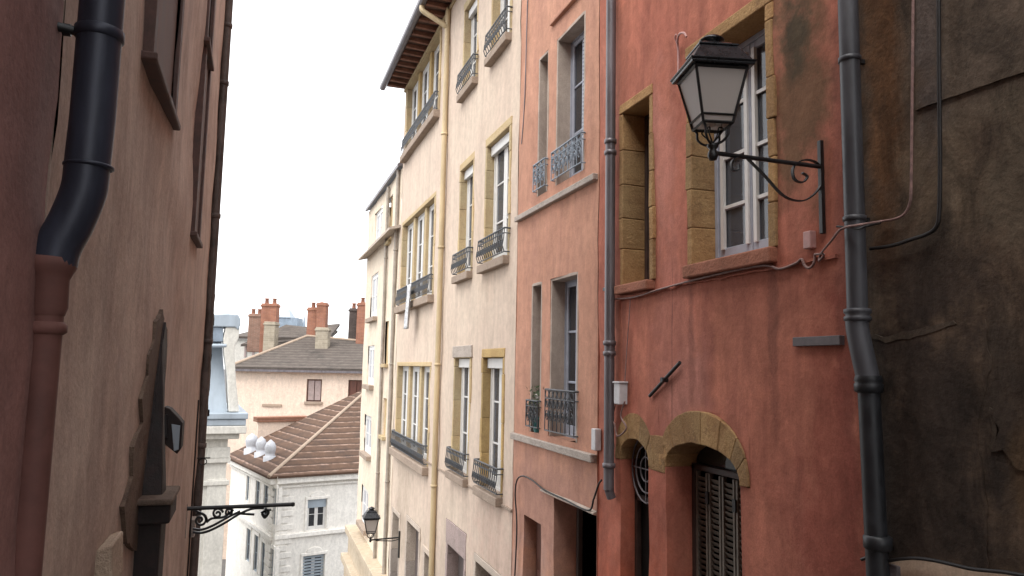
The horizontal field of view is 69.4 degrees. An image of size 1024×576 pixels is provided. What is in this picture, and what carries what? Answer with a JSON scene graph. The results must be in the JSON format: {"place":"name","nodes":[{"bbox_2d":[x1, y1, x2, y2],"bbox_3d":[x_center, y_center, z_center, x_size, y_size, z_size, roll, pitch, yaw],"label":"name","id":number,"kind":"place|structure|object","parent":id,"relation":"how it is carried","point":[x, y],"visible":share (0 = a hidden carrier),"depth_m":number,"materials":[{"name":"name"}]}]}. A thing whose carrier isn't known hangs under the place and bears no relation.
{"place":"outdoors","nodes":[
{"label":"outdoors","id":0,"kind":"place"},
{"bbox_2d":[221,369,226,575],"bbox_3d":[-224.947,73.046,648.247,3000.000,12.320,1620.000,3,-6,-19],"label":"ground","id":1,"kind":"structure","parent":0,"point":[223,567],"depth_m":51.70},
{"bbox_2d":[0,0,63,575],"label":"dull red house","id":2,"kind":"structure","parent":1,"relation":"on","point":[30,43],"depth_m":1.59,"materials":[{"name":"paint"}]},
{"bbox_2d":[15,0,124,575],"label":"drainpipe","id":3,"kind":"object","parent":2,"relation":"attached to","point":[67,228],"visible":0.92,"depth_m":1.74,"materials":[{"name":"black metal"}]},
{"bbox_2d":[42,0,225,575],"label":"beige house","id":4,"kind":"structure","parent":1,"relation":"on","point":[144,256],"depth_m":3.12,"materials":[{"name":"brown paint"}]},
{"bbox_2d":[95,307,169,575],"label":"rubble jamb","id":5,"kind":"object","parent":4,"relation":"attached to","point":[109,560],"visible":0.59,"depth_m":3.39,"materials":[{"name":"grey stone"}]},
{"bbox_2d":[141,0,184,130],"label":"window","id":6,"kind":"structure","parent":4,"relation":"in","point":[160,16],"depth_m":3.46,"materials":[{"name":"brown paint"}]},
{"bbox_2d":[165,406,184,453],"bbox_3d":[-2.096,0.875,4.570,0.115,0.285,0.192,3,-6,-19],"label":"flood light","id":7,"kind":"object","parent":4,"relation":"attached to","point":[174,430],"visible":0.77,"depth_m":4.51,"materials":[{"name":"black metal"}]},
{"bbox_2d":[188,516,195,536],"bbox_3d":[-2.954,2.207,6.834,0.050,0.160,0.160,3,-6,-19],"label":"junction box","id":8,"kind":"object","parent":4,"relation":"attached to","point":[193,525],"visible":0.54,"depth_m":6.76,"materials":[{"name":"grey plastic"}]},
{"bbox_2d":[187,400,198,575],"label":"wall cable","id":9,"kind":"object","parent":4,"relation":"attached to","point":[193,487],"depth_m":6.77,"materials":[{"name":"black plastic"}]},
{"bbox_2d":[190,0,215,247],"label":"window","id":10,"kind":"structure","parent":4,"relation":"in","point":[203,99],"depth_m":5.49,"materials":[{"name":"brown paint"}]},
{"bbox_2d":[197,457,209,464],"bbox_3d":[-2.982,1.675,7.143,0.120,0.075,0.011,3,-6,-19],"label":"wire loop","id":11,"kind":"object","parent":4,"relation":"attached to","point":[205,458],"visible":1,"depth_m":7.14,"materials":[{"name":"black metal"}]},
{"bbox_2d":[204,0,215,70],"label":"window","id":12,"kind":"structure","parent":4,"relation":"in","point":[208,41],"depth_m":5.77,"materials":[{"name":"brown paint"}]},
{"bbox_2d":[189,0,232,575],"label":"drainpipe","id":13,"kind":"object","parent":4,"relation":"attached to","point":[211,286],"visible":0.89,"depth_m":7.39,"materials":[{"name":"brown metal"}]},
{"bbox_2d":[185,502,294,537],"bbox_3d":[-2.326,1.975,6.331,0.889,0.275,0.040,3,-6,-19],"label":"lamp bracket","id":14,"kind":"object","parent":4,"relation":"attached to","point":[228,508],"visible":0.98,"depth_m":6.28,"materials":[{"name":"black metal"}]},
{"bbox_2d":[132,329,180,575],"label":"timber post","id":15,"kind":"object","parent":1,"relation":"on","point":[157,502],"visible":0.59,"depth_m":3.54,"materials":[{"name":"brown wood"}]},
{"bbox_2d":[198,314,247,575],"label":"classical building","id":16,"kind":"structure","parent":1,"relation":"on","point":[226,421],"depth_m":32.81,"materials":[{"name":"white stone"}]},
{"bbox_2d":[234,324,339,361],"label":"attic building","id":17,"kind":"structure","parent":1,"relation":"on","point":[287,333],"depth_m":69.46,"materials":[{"name":"white paint"}]},
{"bbox_2d":[279,308,305,326],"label":"building","id":18,"kind":"structure","parent":1,"relation":"on","point":[287,317],"depth_m":114.61,"materials":[{"name":"white"}]},
{"bbox_2d":[222,297,364,558],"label":"beige town house","id":19,"kind":"structure","parent":1,"relation":"on","point":[316,368],"depth_m":53.97,"materials":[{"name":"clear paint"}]},
{"bbox_2d":[304,379,321,404],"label":"window","id":20,"kind":"structure","parent":19,"relation":"in","point":[314,386],"depth_m":53.96,"materials":[{"name":"brown glass"}]},
{"bbox_2d":[348,380,361,395],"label":"window","id":21,"kind":"structure","parent":19,"relation":"in","point":[355,386],"depth_m":54.00,"materials":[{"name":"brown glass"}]},
{"bbox_2d":[341,163,402,575],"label":"narrow cream house","id":22,"kind":"structure","parent":1,"relation":"on","point":[357,559],"depth_m":22.06,"materials":[{"name":"white paint"}]},
{"bbox_2d":[356,486,367,535],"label":"window","id":23,"kind":"structure","parent":22,"relation":"in","point":[360,523],"depth_m":23.02,"materials":[{"name":"white paint"}]},
{"bbox_2d":[359,415,370,460],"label":"window","id":24,"kind":"structure","parent":22,"relation":"in","point":[365,454],"depth_m":23.03,"materials":[{"name":"white paint"}]},
{"bbox_2d":[362,345,374,389],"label":"window","id":25,"kind":"structure","parent":22,"relation":"in","point":[369,386],"depth_m":23.22,"materials":[{"name":"white paint"}]},
{"bbox_2d":[365,273,377,322],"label":"window","id":26,"kind":"structure","parent":22,"relation":"in","point":[373,318],"depth_m":23.36,"materials":[{"name":"white paint"}]},
{"bbox_2d":[374,207,382,251],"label":"window","id":27,"kind":"structure","parent":22,"relation":"in","point":[379,215],"depth_m":23.41,"materials":[{"name":"white paint"}]},
{"bbox_2d":[373,187,389,558],"bbox_3d":[-3.692,3.897,20.569,0.110,13.698,0.104,3,-6,-19],"label":"drainpipe","id":28,"kind":"object","parent":22,"relation":"attached to","point":[381,369],"visible":0.77,"depth_m":20.71,"materials":[{"name":"beige metal"}]},
{"bbox_2d":[378,398,386,440],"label":"window","id":29,"kind":"structure","parent":22,"relation":"in","point":[382,437],"depth_m":20.37,"materials":[{"name":"stone"}]},
{"bbox_2d":[380,322,388,367],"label":"window","id":30,"kind":"structure","parent":22,"relation":"in","point":[381,365],"depth_m":20.69,"materials":[{"name":"stone"}]},
{"bbox_2d":[384,197,392,246],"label":"window","id":31,"kind":"structure","parent":22,"relation":"in","point":[388,242],"depth_m":21.20,"materials":[{"name":"wood"}]},
{"bbox_2d":[382,170,399,573],"bbox_3d":[-3.173,3.696,19.078,0.122,13.798,0.116,3,-6,-19],"label":"drainpipe","id":32,"kind":"object","parent":22,"relation":"attached to","point":[391,364],"visible":1,"depth_m":19.20,"materials":[{"name":"beige metal"}]},
{"bbox_2d":[380,0,521,575],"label":"cream house","id":33,"kind":"structure","parent":1,"relation":"on","point":[474,514],"depth_m":13.37,"materials":[{"name":"white paint"}]},
{"bbox_2d":[362,507,399,557],"bbox_3d":[-3.027,5.663,17.116,0.889,1.186,0.406,3,-6,-14],"label":"street lamp","id":34,"kind":"object","parent":33,"relation":"attached to","point":[371,517],"visible":1,"depth_m":16.98,"materials":[{"name":"black metal"}]},
{"bbox_2d":[389,506,400,575],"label":"door","id":35,"kind":"structure","parent":33,"relation":"in","point":[396,516],"depth_m":18.22,"materials":[{"name":"grey paint"}]},
{"bbox_2d":[401,366,408,443],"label":"window","id":36,"kind":"structure","parent":33,"relation":"in","point":[405,368],"depth_m":18.39,"materials":[{"name":"white paint"}]},
{"bbox_2d":[404,284,410,328],"bbox_3d":[-2.351,0.423,16.705,0.099,0.999,0.462,3,-6,-19],"label":"hanging cloth","id":37,"kind":"object","parent":33,"relation":"hanging from","point":[407,317],"visible":1,"depth_m":16.64,"materials":[{"name":"white fabric"}]},
{"bbox_2d":[405,222,413,302],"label":"window","id":38,"kind":"structure","parent":33,"relation":"in","point":[410,228],"depth_m":18.79,"materials":[{"name":"white paint"}]},
{"bbox_2d":[395,362,431,466],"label":"window","id":39,"kind":"structure","parent":33,"relation":"in","point":[427,375],"depth_m":16.16,"materials":[{"name":"white paint"}]},
{"bbox_2d":[411,82,417,138],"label":"window","id":40,"kind":"structure","parent":33,"relation":"in","point":[415,91],"depth_m":19.19,"materials":[{"name":"white paint"}]},
{"bbox_2d":[404,514,424,575],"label":"door","id":41,"kind":"structure","parent":33,"relation":"in","point":[413,531],"depth_m":16.50,"materials":[{"name":"grey paint"}]},
{"bbox_2d":[411,366,419,451],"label":"window","id":42,"kind":"structure","parent":33,"relation":"in","point":[416,370],"depth_m":17.18,"materials":[{"name":"white paint"}]},
{"bbox_2d":[399,191,435,304],"bbox_3d":[-2.107,-0.767,17.262,0.295,2.196,3.875,3,-6,-19],"label":"window","id":43,"kind":"structure","parent":33,"relation":"in","point":[430,202],"depth_m":16.57,"materials":[{"name":"white paint"}]},
{"bbox_2d":[415,212,424,298],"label":"window","id":44,"kind":"structure","parent":33,"relation":"in","point":[420,239],"depth_m":17.56,"materials":[{"name":"white paint"}]},
{"bbox_2d":[405,28,441,147],"bbox_3d":[-2.034,-4.515,17.666,0.298,1.855,3.874,3,-6,-19],"label":"window","id":45,"kind":"structure","parent":33,"relation":"in","point":[436,47],"depth_m":16.97,"materials":[{"name":"white paint"}]},
{"bbox_2d":[421,61,429,122],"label":"window","id":46,"kind":"structure","parent":33,"relation":"in","point":[425,88],"depth_m":17.98,"materials":[{"name":"white paint"}]},
{"bbox_2d":[419,5,450,575],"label":"drainpipe","id":47,"kind":"object","parent":33,"relation":"attached to","point":[445,25],"visible":1,"depth_m":14.47,"materials":[{"name":"beige metal"}]},
{"bbox_2d":[445,519,466,575],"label":"door","id":48,"kind":"structure","parent":33,"relation":"in","point":[455,554],"depth_m":12.99,"materials":[{"name":"grey paint"}]},
{"bbox_2d":[444,345,472,486],"bbox_3d":[-0.760,2.171,12.817,0.503,2.328,1.251,3,-6,-19],"label":"window","id":49,"kind":"structure","parent":33,"relation":"in","point":[462,355],"depth_m":13.09,"materials":[{"name":"white paint"}]},
{"bbox_2d":[450,151,474,283],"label":"window","id":50,"kind":"structure","parent":33,"relation":"in","point":[464,257],"depth_m":13.47,"materials":[{"name":"white paint"}]},
{"bbox_2d":[456,0,478,102],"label":"window","id":51,"kind":"structure","parent":33,"relation":"in","point":[468,74],"depth_m":13.78,"materials":[{"name":"white paint"}]},
{"bbox_2d":[473,552,501,575],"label":"door","id":52,"kind":"structure","parent":33,"relation":"in","point":[481,567],"depth_m":11.44,"materials":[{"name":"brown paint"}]},
{"bbox_2d":[472,347,514,506],"bbox_3d":[-0.187,2.040,11.156,0.503,2.256,1.197,3,-6,-19],"label":"window","id":53,"kind":"structure","parent":33,"relation":"in","point":[492,413],"depth_m":11.38,"materials":[{"name":"white paint"}]},
{"bbox_2d":[476,115,519,273],"bbox_3d":[-0.114,-1.387,11.503,0.503,2.235,1.368,3,-6,-19],"label":"window","id":54,"kind":"structure","parent":33,"relation":"in","point":[495,251],"depth_m":11.71,"materials":[{"name":"white paint"}]},
{"bbox_2d":[483,0,521,67],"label":"window","id":55,"kind":"structure","parent":33,"relation":"in","point":[500,32],"depth_m":11.82,"materials":[{"name":"white paint"}]},
{"bbox_2d":[510,0,599,575],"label":"salmon house","id":56,"kind":"structure","parent":1,"relation":"on","point":[556,218],"depth_m":9.10,"materials":[{"name":"pink paint"}]},
{"bbox_2d":[521,0,527,143],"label":"wall cable","id":57,"kind":"object","parent":56,"relation":"attached to","point":[525,70],"depth_m":10.44,"materials":[{"name":"red plastic"}]},
{"bbox_2d":[526,385,539,432],"bbox_3d":[0.324,1.525,9.394,0.296,0.614,0.514,3,-6,-19],"label":"plant","id":58,"kind":"object","parent":56,"relation":"on","point":[536,395],"visible":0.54,"depth_m":9.41,"materials":[{"name":"green plant"}]},
{"bbox_2d":[525,282,541,430],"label":"window","id":59,"kind":"structure","parent":56,"relation":"in","point":[536,317],"depth_m":9.65,"materials":[{"name":"blue paint"}]},
{"bbox_2d":[536,522,540,575],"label":"door","id":60,"kind":"structure","parent":56,"relation":"in","point":[538,526],"depth_m":9.53,"materials":[{"name":"brown wood"}]},
{"bbox_2d":[532,51,548,196],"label":"window","id":61,"kind":"structure","parent":56,"relation":"in","point":[540,181],"depth_m":9.84,"materials":[{"name":"blue paint"}]},
{"bbox_2d":[514,475,601,575],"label":"wall cable","id":62,"kind":"object","parent":56,"relation":"attached to","point":[596,490],"depth_m":9.20,"materials":[{"name":"black plastic"}]},
{"bbox_2d":[544,272,597,442],"bbox_3d":[0.742,0.805,8.706,0.415,1.920,0.892,3,-6,-19],"label":"window","id":63,"kind":"structure","parent":56,"relation":"in","point":[562,405],"depth_m":8.98,"materials":[{"name":"grey paint"}]},
{"bbox_2d":[551,10,599,185],"bbox_3d":[0.807,-2.243,8.912,0.350,1.900,0.926,3,-6,-19],"label":"window","id":64,"kind":"structure","parent":56,"relation":"in","point":[570,94],"depth_m":9.20,"materials":[{"name":"grey paint"}]},
{"bbox_2d":[576,507,582,575],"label":"shop door","id":65,"kind":"structure","parent":56,"relation":"in","point":[579,512],"depth_m":8.68,"materials":[{"name":"brown paint"}]},
{"bbox_2d":[591,428,600,450],"bbox_3d":[0.870,1.565,7.640,0.070,0.220,0.100,3,-6,-19],"label":"junction box","id":66,"kind":"object","parent":56,"relation":"attached to","point":[595,439],"visible":1,"depth_m":7.60,"materials":[{"name":"white plastic"}]},
{"bbox_2d":[597,0,865,575],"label":"red house","id":67,"kind":"structure","parent":1,"relation":"on","point":[737,448],"depth_m":5.86,"materials":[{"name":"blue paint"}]},
{"bbox_2d":[602,0,616,499],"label":"drainpipe","id":68,"kind":"object","parent":67,"relation":"attached to","point":[609,341],"visible":1,"depth_m":7.42,"materials":[{"name":"grey metal"}]},
{"bbox_2d":[612,381,627,404],"bbox_3d":[1.048,1.015,7.160,0.100,0.220,0.140,3,-6,-19],"label":"meter box","id":69,"kind":"object","parent":67,"relation":"attached to","point":[620,392],"visible":0.98,"depth_m":7.11,"materials":[{"name":"white plastic"}]},
{"bbox_2d":[613,401,626,436],"bbox_3d":[1.021,1.374,7.181,0.018,0.560,0.400,3,-6,-19],"label":"wall cable","id":70,"kind":"object","parent":67,"relation":"attached to","point":[623,432],"depth_m":7.10,"materials":[{"name":"grey plastic"}]},
{"bbox_2d":[624,299,630,380],"bbox_3d":[1.113,0.509,7.115,0.009,0.798,0.120,3,-6,-19],"label":"wall cable","id":71,"kind":"object","parent":67,"relation":"attached to","point":[627,339],"depth_m":7.11,"materials":[{"name":"rubber"}]},
{"bbox_2d":[614,84,655,294],"bbox_3d":[1.311,-0.920,7.198,0.382,1.953,0.694,3,-6,-19],"label":"window","id":72,"kind":"structure","parent":67,"relation":"in","point":[637,209],"depth_m":7.42,"materials":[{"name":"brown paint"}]},
{"bbox_2d":[615,413,658,575],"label":"arched door","id":73,"kind":"structure","parent":67,"relation":"in","point":[634,443],"depth_m":7.10,"materials":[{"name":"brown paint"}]},
{"bbox_2d":[648,361,681,396],"bbox_3d":[1.329,0.799,6.432,0.070,0.325,0.524,3,-6,-19],"label":"wall anchor","id":74,"kind":"object","parent":67,"relation":"attached to","point":[665,378],"depth_m":6.41,"materials":[{"name":"black metal"}]},
{"bbox_2d":[674,32,686,71],"bbox_3d":[1.452,-2.064,6.371,0.053,0.339,0.288,1,-6,-1],"label":"wall hook","id":75,"kind":"object","parent":67,"relation":"attached to","point":[678,52],"depth_m":6.49,"materials":[{"name":"pink metal"}]},
{"bbox_2d":[662,411,749,575],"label":"arched window","id":76,"kind":"structure","parent":67,"relation":"in","point":[723,454],"depth_m":6.09,"materials":[{"name":"brown paint"}]},
{"bbox_2d":[615,255,815,299],"bbox_3d":[1.460,-0.031,6.184,0.018,0.093,3.044,3,-6,-19],"label":"wall cable","id":77,"kind":"object","parent":67,"relation":"attached to","point":[774,267],"depth_m":5.56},
{"bbox_2d":[682,0,777,278],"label":"window","id":78,"kind":"structure","parent":67,"relation":"in","point":[732,217],"depth_m":5.90,"materials":[{"name":"beige paint"}]},
{"bbox_2d":[670,34,825,233],"bbox_3d":[1.528,-0.972,4.555,1.011,1.188,0.406,2,-6,-6],"label":"street lamp","id":79,"kind":"object","parent":67,"relation":"attached to","point":[709,78],"visible":1,"depth_m":4.44,"materials":[{"name":"black metal"}]},
{"bbox_2d":[803,230,815,249],"bbox_3d":[1.944,-0.313,4.826,0.050,0.115,0.070,3,-6,-19],"label":"junction box","id":80,"kind":"object","parent":67,"relation":"attached to","point":[809,240],"visible":1,"depth_m":4.80,"materials":[{"name":"pink plastic"}]},
{"bbox_2d":[793,335,844,346],"bbox_3d":[1.955,0.340,4.725,0.045,0.060,0.422,3,-6,-19],"label":"wall bar","id":81,"kind":"object","parent":67,"relation":"attached to","point":[821,340],"depth_m":4.68,"materials":[{"name":"grey metal"}]},
{"bbox_2d":[858,0,1023,575],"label":"sooty house","id":82,"kind":"structure","parent":1,"relation":"on","point":[946,306],"depth_m":3.85,"materials":[{"name":"paint"}]},
{"bbox_2d":[813,0,914,261],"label":"wall cable","id":83,"kind":"object","parent":82,"relation":"attached to","point":[820,254],"depth_m":4.11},
{"bbox_2d":[838,0,900,575],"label":"drainpipe","id":84,"kind":"object","parent":82,"relation":"attached to","point":[869,390],"visible":1,"depth_m":4.26,"materials":[{"name":"grey metal"}]},
{"bbox_2d":[836,222,880,229],"bbox_3d":[1.987,-0.357,4.265,0.162,0.055,0.242,10,-11,-56],"label":"wall cable","id":85,"kind":"object","parent":84,"relation":"attached to","point":[865,226],"depth_m":4.22,"materials":[{"name":"black rubber"}]},
{"bbox_2d":[869,0,941,249],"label":"wall cable","id":86,"kind":"object","parent":82,"relation":"attached to","point":[939,133],"depth_m":3.93,"materials":[{"name":"black rubber"}]},
{"bbox_2d":[860,556,1023,575],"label":"wall cable","id":87,"kind":"object","parent":82,"relation":"attached to","point":[986,570],"depth_m":3.66,"materials":[{"name":"grey plastic"}]},
{"bbox_2d":[225,390,361,575],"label":"white building","id":88,"kind":"structure","parent":0,"point":[308,466],"depth_m":41.23,"materials":[{"name":"paint"}]},
{"bbox_2d":[245,475,250,501],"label":"window","id":89,"kind":"structure","parent":88,"relation":"in","point":[247,486],"depth_m":43.72,"materials":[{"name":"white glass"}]},
{"bbox_2d":[244,524,251,563],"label":"window","id":90,"kind":"structure","parent":88,"relation":"in","point":[248,540],"depth_m":42.76,"materials":[{"name":"white stone"}]},
{"bbox_2d":[252,529,259,573],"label":"window","id":91,"kind":"structure","parent":88,"relation":"in","point":[256,542],"depth_m":41.34,"materials":[{"name":"white glass"}]},
{"bbox_2d":[254,480,260,509],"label":"window","id":92,"kind":"structure","parent":88,"relation":"in","point":[257,497],"depth_m":41.98,"materials":[{"name":"white stone"}]},
{"bbox_2d":[259,537,266,575],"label":"window","id":93,"kind":"structure","parent":88,"relation":"in","point":[262,539],"depth_m":40.16,"materials":[{"name":"white stone"}]},
{"bbox_2d":[262,484,269,513],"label":"window","id":94,"kind":"structure","parent":88,"relation":"in","point":[264,486],"depth_m":40.61,"materials":[{"name":"stone"}]},
{"bbox_2d":[267,542,275,575],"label":"window","id":95,"kind":"structure","parent":88,"relation":"in","point":[272,546],"depth_m":38.38,"materials":[{"name":"stone"}]},
{"bbox_2d":[270,484,278,525],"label":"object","id":96,"kind":"structure","parent":88,"relation":"in","point":[276,486],"depth_m":38.69,"materials":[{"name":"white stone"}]},
{"bbox_2d":[300,547,327,575],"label":"window","id":97,"kind":"structure","parent":88,"relation":"in","point":[312,563],"depth_m":40.11,"materials":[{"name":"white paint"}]},
{"bbox_2d":[304,491,329,530],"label":"window","id":98,"kind":"structure","parent":88,"relation":"in","point":[315,505],"depth_m":40.44,"materials":[{"name":"white paint"}]},
{"bbox_2d":[215,0,417,368],"label":"sky","id":99,"kind":"structure","parent":0,"point":[312,135],"materials":[{"name":"white"}]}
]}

